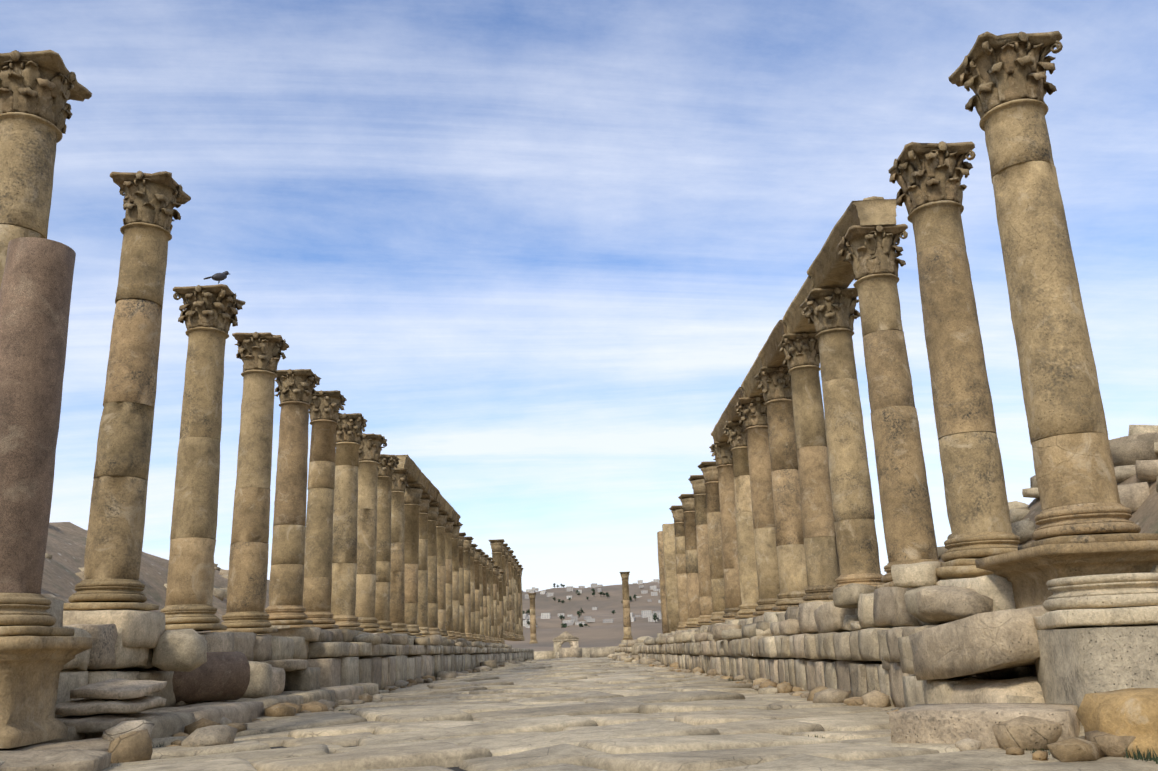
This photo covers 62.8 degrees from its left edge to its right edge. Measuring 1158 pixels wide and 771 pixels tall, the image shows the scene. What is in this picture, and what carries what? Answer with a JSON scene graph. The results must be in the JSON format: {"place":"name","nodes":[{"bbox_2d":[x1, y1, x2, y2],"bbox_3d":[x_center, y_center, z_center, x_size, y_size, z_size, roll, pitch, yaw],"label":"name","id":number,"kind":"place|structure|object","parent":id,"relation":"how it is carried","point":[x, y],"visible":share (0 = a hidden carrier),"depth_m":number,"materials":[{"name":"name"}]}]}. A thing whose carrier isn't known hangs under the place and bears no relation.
{"place":"outdoors","nodes":[
{"label":"outdoors","id":0,"kind":"place"},
{"bbox_2d":[0,0,1157,591],"label":"sky","id":1,"kind":"structure","parent":0,"point":[542,249],"materials":[{"name":"blue"}]},
{"bbox_2d":[41,459,1157,703],"bbox_3d":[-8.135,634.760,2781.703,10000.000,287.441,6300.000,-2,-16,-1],"label":"hillside","id":2,"kind":"structure","parent":0,"point":[65,549],"depth_m":632.82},
{"bbox_2d":[270,746,465,770],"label":"dirt","id":3,"kind":"structure","parent":2,"relation":"on","point":[456,768],"depth_m":7.02,"materials":[{"name":"brown soil"}]},
{"bbox_2d":[102,658,1135,762],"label":"rocks","id":4,"kind":"object","parent":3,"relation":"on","point":[131,741],"visible":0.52,"depth_m":8.50,"materials":[{"name":"beige stone"}]},
{"bbox_2d":[534,631,618,659],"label":"gate","id":5,"kind":"structure","parent":2,"relation":"on","point":[574,650],"depth_m":153.06,"materials":[{"name":"stone"}]},
{"bbox_2d":[0,99,1157,747],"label":"columns","id":6,"kind":"structure","parent":2,"relation":"on","point":[780,517],"depth_m":14.39,"materials":[{"name":"stone"}]},
{"bbox_2d":[204,271,228,283],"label":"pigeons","id":7,"kind":"object","parent":6,"relation":"on","point":[218,277],"visible":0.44,"depth_m":15.81,"materials":[{"name":"grey"}]},
{"bbox_2d":[0,31,1062,599],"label":"capitals","id":8,"kind":"object","parent":6,"relation":"on","point":[990,71],"visible":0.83,"depth_m":14.91,"materials":[{"name":"stone"}]},
{"bbox_2d":[0,425,1157,770],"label":"masonry","id":9,"kind":"object","parent":2,"relation":"on","point":[930,653],"visible":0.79,"depth_m":11.05,"materials":[{"name":"stone"}]},
{"bbox_2d":[0,237,249,702],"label":"drum","id":10,"kind":"object","parent":9,"relation":"on","point":[36,289],"visible":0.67,"depth_m":8.88,"materials":[{"name":"beige stone"}]},
{"bbox_2d":[522,579,661,627],"bbox_3d":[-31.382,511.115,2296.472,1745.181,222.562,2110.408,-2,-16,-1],"label":"town","id":11,"kind":"object","parent":2,"relation":"on","point":[649,614],"visible":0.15,"depth_m":1739.01},
{"bbox_2d":[1076,688,1157,758],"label":"boulder","id":12,"kind":"object","parent":2,"relation":"on","point":[1129,712],"visible":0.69,"depth_m":6.20,"materials":[{"name":"beige stone"}]},
{"bbox_2d":[101,657,1157,770],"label":"paving","id":13,"kind":"structure","parent":0,"point":[584,714],"depth_m":8.69,"materials":[{"name":"stone"}]},
{"bbox_2d":[83,674,1157,766],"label":"grass","id":14,"kind":"structure","parent":13,"relation":"on","point":[1148,756],"depth_m":6.03,"materials":[{"name":"beige plant"}]},
{"bbox_3d":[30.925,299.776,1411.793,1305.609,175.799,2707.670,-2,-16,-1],"label":"trunks","id":15,"kind":"object","parent":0,"visible":0},
{"bbox_2d":[523,583,658,627],"bbox_3d":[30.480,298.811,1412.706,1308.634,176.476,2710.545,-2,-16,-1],"label":"trees","id":16,"kind":"object","parent":15,"relation":"attached to","point":[587,598],"visible":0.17,"depth_m":2085.96,"materials":[{"name":"green plant"}]}
]}

